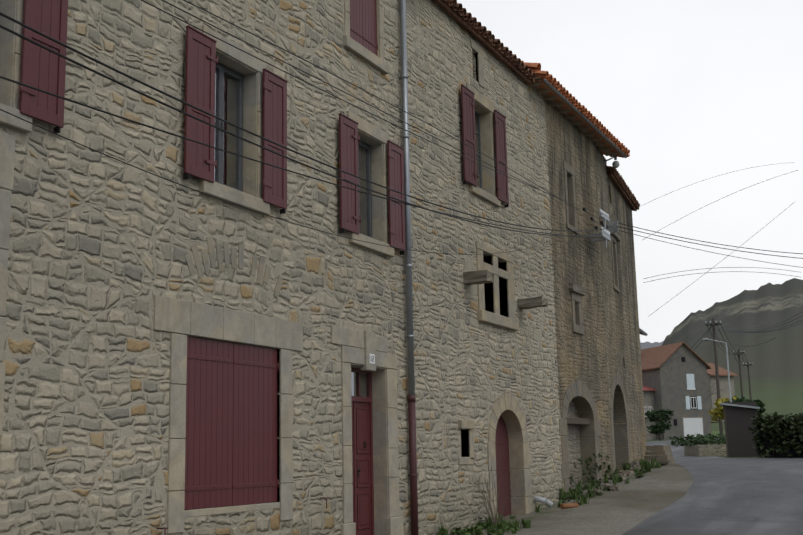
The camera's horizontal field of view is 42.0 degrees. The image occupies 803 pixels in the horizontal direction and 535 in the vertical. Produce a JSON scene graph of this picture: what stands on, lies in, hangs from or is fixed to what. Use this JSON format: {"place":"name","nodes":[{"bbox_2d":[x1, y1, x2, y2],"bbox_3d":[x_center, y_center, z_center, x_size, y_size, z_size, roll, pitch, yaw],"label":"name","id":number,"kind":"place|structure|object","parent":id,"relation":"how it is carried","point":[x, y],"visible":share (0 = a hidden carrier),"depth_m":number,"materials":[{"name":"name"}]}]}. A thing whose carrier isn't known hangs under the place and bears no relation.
{"place":"outdoors","nodes":[
{"label":"outdoors","id":0,"kind":"place"},
{"bbox_2d":[593,141,606,170],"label":"wall","id":1,"kind":"structure","parent":0,"point":[599,155],"depth_m":28.09,"materials":[{"name":"grey stone"}]},
{"bbox_2d":[460,431,747,534],"bbox_3d":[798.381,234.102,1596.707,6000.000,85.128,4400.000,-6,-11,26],"label":"terrain","id":2,"kind":"structure","parent":0,"point":[635,501],"depth_m":20.38,"materials":[{"name":"grey concrete"}]},
{"bbox_2d":[0,0,611,534],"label":"building wall","id":3,"kind":"structure","parent":2,"relation":"on","point":[100,246],"depth_m":13.43,"materials":[{"name":"stone"}]},
{"bbox_2d":[19,0,67,133],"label":"shutters","id":4,"kind":"object","parent":3,"relation":"attached to","point":[43,69],"visible":0.94,"depth_m":9.73,"materials":[{"name":"paint"}]},
{"bbox_2d":[0,0,402,534],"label":"dressed stone surrounds","id":5,"kind":"object","parent":3,"relation":"attached to","point":[173,316],"visible":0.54,"depth_m":12.88,"materials":[{"name":"beige stone"}]},
{"bbox_2d":[369,353,374,363],"bbox_3d":[-0.420,1.308,14.982,0.011,0.140,0.160,-6,-11,26],"label":"house number plate","id":6,"kind":"object","parent":5,"relation":"attached to","point":[371,358],"visible":1,"depth_m":14.97,"materials":[{"name":"ceramic"}]},
{"bbox_2d":[214,62,242,191],"bbox_3d":[-2.269,-1.688,12.688,0.255,1.680,0.995,-6,-11,26],"label":"window","id":7,"kind":"structure","parent":3,"relation":"attached to","point":[228,171],"depth_m":12.84,"materials":[{"name":"clear glass"}]},
{"bbox_2d":[183,336,278,509],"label":"shutters","id":8,"kind":"object","parent":3,"relation":"attached to","point":[231,430],"visible":0.9,"depth_m":11.94,"materials":[{"name":"paint"}]},
{"bbox_2d":[185,236,282,298],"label":"relieving arch stones","id":9,"kind":"object","parent":3,"relation":"attached to","point":[188,257],"visible":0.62,"depth_m":12.13,"materials":[{"name":"beige stone"}]},
{"bbox_2d":[183,25,287,213],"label":"shutters","id":10,"kind":"object","parent":3,"relation":"attached to","point":[201,63],"visible":0.96,"depth_m":12.03,"materials":[{"name":"paint"}]},
{"bbox_2d":[157,497,328,534],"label":"shutter holdbacks","id":11,"kind":"object","parent":3,"relation":"attached to","point":[326,498],"visible":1,"depth_m":12.00,"materials":[{"name":"paint"}]},
{"bbox_2d":[351,367,373,534],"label":"front door","id":12,"kind":"structure","parent":3,"relation":"attached to","point":[362,453],"depth_m":15.09,"materials":[{"name":"paint"}]},
{"bbox_2d":[350,0,377,55],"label":"shutters","id":13,"kind":"object","parent":3,"relation":"attached to","point":[363,22],"visible":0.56,"depth_m":16.02,"materials":[{"name":"paint"}]},
{"bbox_2d":[358,140,371,237],"bbox_3d":[-0.742,-1.174,15.696,0.255,1.630,0.970,-6,-11,26],"label":"window","id":14,"kind":"structure","parent":3,"relation":"attached to","point":[364,172],"depth_m":15.90,"materials":[{"name":"clear glass"}]},
{"bbox_2d":[339,113,405,254],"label":"shutters","id":15,"kind":"object","parent":3,"relation":"attached to","point":[349,141],"visible":0.9,"depth_m":15.07,"materials":[{"name":"paint"}]},
{"bbox_2d":[399,0,418,534],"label":"rain pipe","id":16,"kind":"object","parent":3,"relation":"attached to","point":[409,336],"visible":0.88,"depth_m":16.21,"materials":[{"name":"metal"}]},
{"bbox_2d":[475,111,481,188],"bbox_3d":[1.260,-2.248,20.067,0.185,1.770,1.050,-6,-11,26],"label":"window","id":17,"kind":"structure","parent":3,"relation":"attached to","point":[478,146],"depth_m":20.41,"materials":[{"name":"grey glass"}]},
{"bbox_2d":[432,0,535,84],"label":"old roof tiles","id":18,"kind":"object","parent":3,"relation":"on","point":[470,24],"visible":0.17,"depth_m":20.29,"materials":[{"name":"red ceramic"}]},
{"bbox_2d":[461,84,508,207],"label":"shutters","id":19,"kind":"object","parent":3,"relation":"attached to","point":[468,106],"visible":1,"depth_m":19.41,"materials":[{"name":"paint"}]},
{"bbox_2d":[458,38,518,464],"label":"window surrounds","id":20,"kind":"object","parent":3,"relation":"attached to","point":[487,192],"visible":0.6,"depth_m":20.10,"materials":[{"name":"beige stone"}]},
{"bbox_2d":[487,393,531,520],"bbox_3d":[1.870,3.610,19.680,0.379,2.470,2.246,-6,-11,26],"label":"arched door surround","id":21,"kind":"object","parent":3,"relation":"attached to","point":[505,405],"visible":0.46,"depth_m":20.21,"materials":[{"name":"beige stone"}]},
{"bbox_2d":[495,415,510,516],"bbox_3d":[1.763,3.768,19.717,0.090,2.185,1.500,-6,-11,26],"label":"arched door","id":22,"kind":"structure","parent":21,"relation":"in","point":[501,444],"depth_m":20.05,"materials":[{"name":"wood"}]},
{"bbox_2d":[463,270,585,308],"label":"stone corbels","id":23,"kind":"object","parent":3,"relation":"attached to","point":[476,277],"visible":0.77,"depth_m":20.64,"materials":[{"name":"beige stone"}]},
{"bbox_2d":[534,496,553,507],"bbox_3d":[2.776,4.605,20.578,0.432,0.247,0.129,-4,-11,16],"label":"drain pipe stub","id":24,"kind":"object","parent":3,"relation":"attached to","point":[547,502],"visible":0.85,"depth_m":20.53,"materials":[{"name":"grey plastic"}]},
{"bbox_2d":[529,77,626,157],"bbox_3d":[4.446,-3.546,25.764,0.455,0.120,6.960,-6,-11,26],"label":"roof eave","id":25,"kind":"object","parent":3,"relation":"on","point":[550,98],"visible":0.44,"depth_m":25.16,"materials":[{"name":"brown wood"}]},
{"bbox_2d":[566,401,589,488],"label":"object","id":26,"kind":"object","parent":3,"relation":"attached to","point":[574,421],"visible":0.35,"depth_m":24.38,"materials":[{"name":"grey stone"}]},
{"bbox_2d":[528,68,629,157],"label":"new roof tiles","id":27,"kind":"object","parent":3,"relation":"on","point":[557,85],"visible":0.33,"depth_m":24.94,"materials":[{"name":"orange ceramic"}]},
{"bbox_2d":[521,61,540,70],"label":"roof verge tiles","id":28,"kind":"object","parent":27,"relation":"on","point":[535,66],"visible":0.1,"depth_m":22.69,"materials":[{"name":"orange ceramic"}]},
{"bbox_2d":[559,161,601,491],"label":"old surrounds","id":29,"kind":"object","parent":3,"relation":"attached to","point":[579,391],"visible":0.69,"depth_m":24.65,"materials":[{"name":"stone"}]},
{"bbox_2d":[583,209,618,247],"bbox_3d":[5.150,-0.867,26.588,0.526,1.100,2.517,-5,-11,22],"label":"cable bracket","id":30,"kind":"object","parent":3,"relation":"attached to","point":[605,234],"visible":0.98,"depth_m":25.76,"materials":[{"name":"ceramic"}]},
{"bbox_2d":[0,0,802,316],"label":"overhead cables","id":31,"kind":"object","parent":30,"relation":"attached to","point":[312,158],"visible":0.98,"depth_m":11.44,"materials":[{"name":"black rubber"}]},
{"bbox_2d":[583,208,598,228],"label":"wall holes","id":32,"kind":"object","parent":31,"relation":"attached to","point":[591,218],"visible":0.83,"depth_m":24.72,"materials":[{"name":"black metal"}]},
{"bbox_2d":[429,453,666,534],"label":"wall weeds","id":33,"kind":"object","parent":2,"relation":"on","point":[501,524],"depth_m":21.14,"materials":[{"name":"green plant"}]},
{"bbox_2d":[560,503,578,508],"bbox_3d":[3.314,4.708,20.654,0.440,0.105,0.100,7,-13,-39],"label":"clay pipe on ground","id":34,"kind":"object","parent":2,"relation":"on","point":[567,505],"visible":0.9,"depth_m":20.59,"materials":[{"name":"orange ceramic"}]},
{"bbox_2d":[594,154,645,474],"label":"building wall","id":35,"kind":"structure","parent":2,"relation":"on","point":[621,335],"depth_m":29.59,"materials":[{"name":"stone"}]},
{"bbox_2d":[605,155,619,167],"bbox_3d":[5.752,-2.885,28.689,0.454,0.350,0.200,-6,-11,26],"label":"globe street lamp","id":36,"kind":"object","parent":35,"relation":"attached to","point":[615,164],"visible":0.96,"depth_m":28.59,"materials":[{"name":"glass"}]},
{"bbox_2d":[599,216,630,474],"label":"old bent surrounds","id":37,"kind":"object","parent":35,"relation":"attached to","point":[620,436],"visible":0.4,"depth_m":28.53,"materials":[{"name":"stone"}]},
{"bbox_2d":[606,166,639,210],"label":"bent roof tiles","id":38,"kind":"object","parent":35,"relation":"on","point":[618,181],"visible":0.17,"depth_m":30.64,"materials":[{"name":"red ceramic"}]},
{"bbox_2d":[591,445,675,493],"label":"stone blocks","id":39,"kind":"structure","parent":2,"relation":"on","point":[662,454],"depth_m":31.01,"materials":[{"name":"grey stone"}]},
{"bbox_2d":[639,328,647,335],"bbox_3d":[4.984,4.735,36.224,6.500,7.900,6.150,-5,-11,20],"label":"street lamp","id":40,"kind":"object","parent":2,"relation":"on","point":[641,332],"depth_m":37.47,"materials":[{"name":"metal"}]},
{"bbox_2d":[644,409,673,440],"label":"tree","id":41,"kind":"object","parent":2,"relation":"on","point":[658,428],"visible":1,"depth_m":95.88,"materials":[{"name":"green plant"}]},
{"bbox_2d":[640,342,711,439],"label":"house","id":42,"kind":"structure","parent":2,"relation":"on","point":[678,386],"depth_m":115.04,"materials":[{"name":"paint"}]},
{"bbox_2d":[668,433,726,456],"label":"stone planter","id":43,"kind":"object","parent":2,"relation":"on","point":[692,447],"visible":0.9,"depth_m":50.35,"materials":[{"name":"beige stone"}]},
{"bbox_2d":[705,319,723,439],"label":"utility pole","id":44,"kind":"object","parent":2,"relation":"on","point":[716,373],"visible":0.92,"depth_m":70.75,"materials":[{"name":"brown wood"}]},
{"bbox_2d":[650,311,802,365],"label":"power lines","id":45,"kind":"object","parent":44,"relation":"attached to","point":[741,331],"visible":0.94,"depth_m":64.09,"materials":[{"name":"black rubber"}]},
{"bbox_2d":[703,338,731,401],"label":"street lamp pole","id":46,"kind":"object","parent":2,"relation":"on","point":[705,339],"visible":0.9,"depth_m":61.00,"materials":[{"name":"metal"}]},
{"bbox_2d":[707,363,737,422],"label":"house","id":47,"kind":"structure","parent":2,"relation":"on","point":[723,379],"depth_m":144.13,"materials":[{"name":"paint"}]},
{"bbox_2d":[708,395,736,421],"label":"yellow flowering bush","id":48,"kind":"object","parent":2,"relation":"on","point":[717,412],"visible":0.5,"depth_m":65.97,"materials":[{"name":"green plant"}]},
{"bbox_2d":[724,397,749,402],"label":"shrub","id":49,"kind":"object","parent":2,"relation":"on","point":[742,399],"visible":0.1,"depth_m":62.34,"materials":[{"name":"green plant"}]},
{"bbox_2d":[733,349,744,396],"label":"utility pole","id":50,"kind":"object","parent":2,"relation":"on","point":[740,374],"visible":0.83,"depth_m":94.88,"materials":[{"name":"brown wood"}]},
{"bbox_2d":[720,402,759,456],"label":"roadside shed","id":51,"kind":"structure","parent":2,"relation":"on","point":[739,435],"depth_m":44.27,"materials":[{"name":"grey paint"}]},
{"bbox_2d":[743,362,752,399],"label":"utility pole","id":52,"kind":"object","parent":2,"relation":"on","point":[747,364],"visible":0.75,"depth_m":111.53,"materials":[{"name":"brown wood"}]},
{"bbox_2d":[746,399,765,416],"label":"bush","id":53,"kind":"object","parent":2,"relation":"on","point":[760,404],"visible":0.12,"depth_m":67.39,"materials":[{"name":"green plant"}]},
{"bbox_2d":[748,412,802,457],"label":"hedge","id":54,"kind":"object","parent":2,"relation":"on","point":[777,436],"visible":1,"depth_m":40.38,"materials":[{"name":"green plant"}]},
{"bbox_2d":[457,0,802,342],"label":"sky","id":55,"kind":"structure","parent":0,"point":[695,91],"materials":[{"name":"white"}]},
{"bbox_2d":[640,341,663,348],"bbox_3d":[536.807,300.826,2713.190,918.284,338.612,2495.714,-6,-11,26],"label":"hill ridge","id":56,"kind":"structure","parent":0,"point":[645,345],"depth_m":3037.74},
{"bbox_2d":[622,438,802,534],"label":"asphalt road","id":57,"kind":"structure","parent":0,"point":[744,496],"depth_m":20.77,"materials":[{"name":"grey asphalt"}]},
{"bbox_2d":[661,278,802,430],"bbox_3d":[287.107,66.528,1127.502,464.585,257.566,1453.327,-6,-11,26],"label":"hill ridge","id":58,"kind":"structure","parent":0,"point":[776,374],"depth_m":979.30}
]}

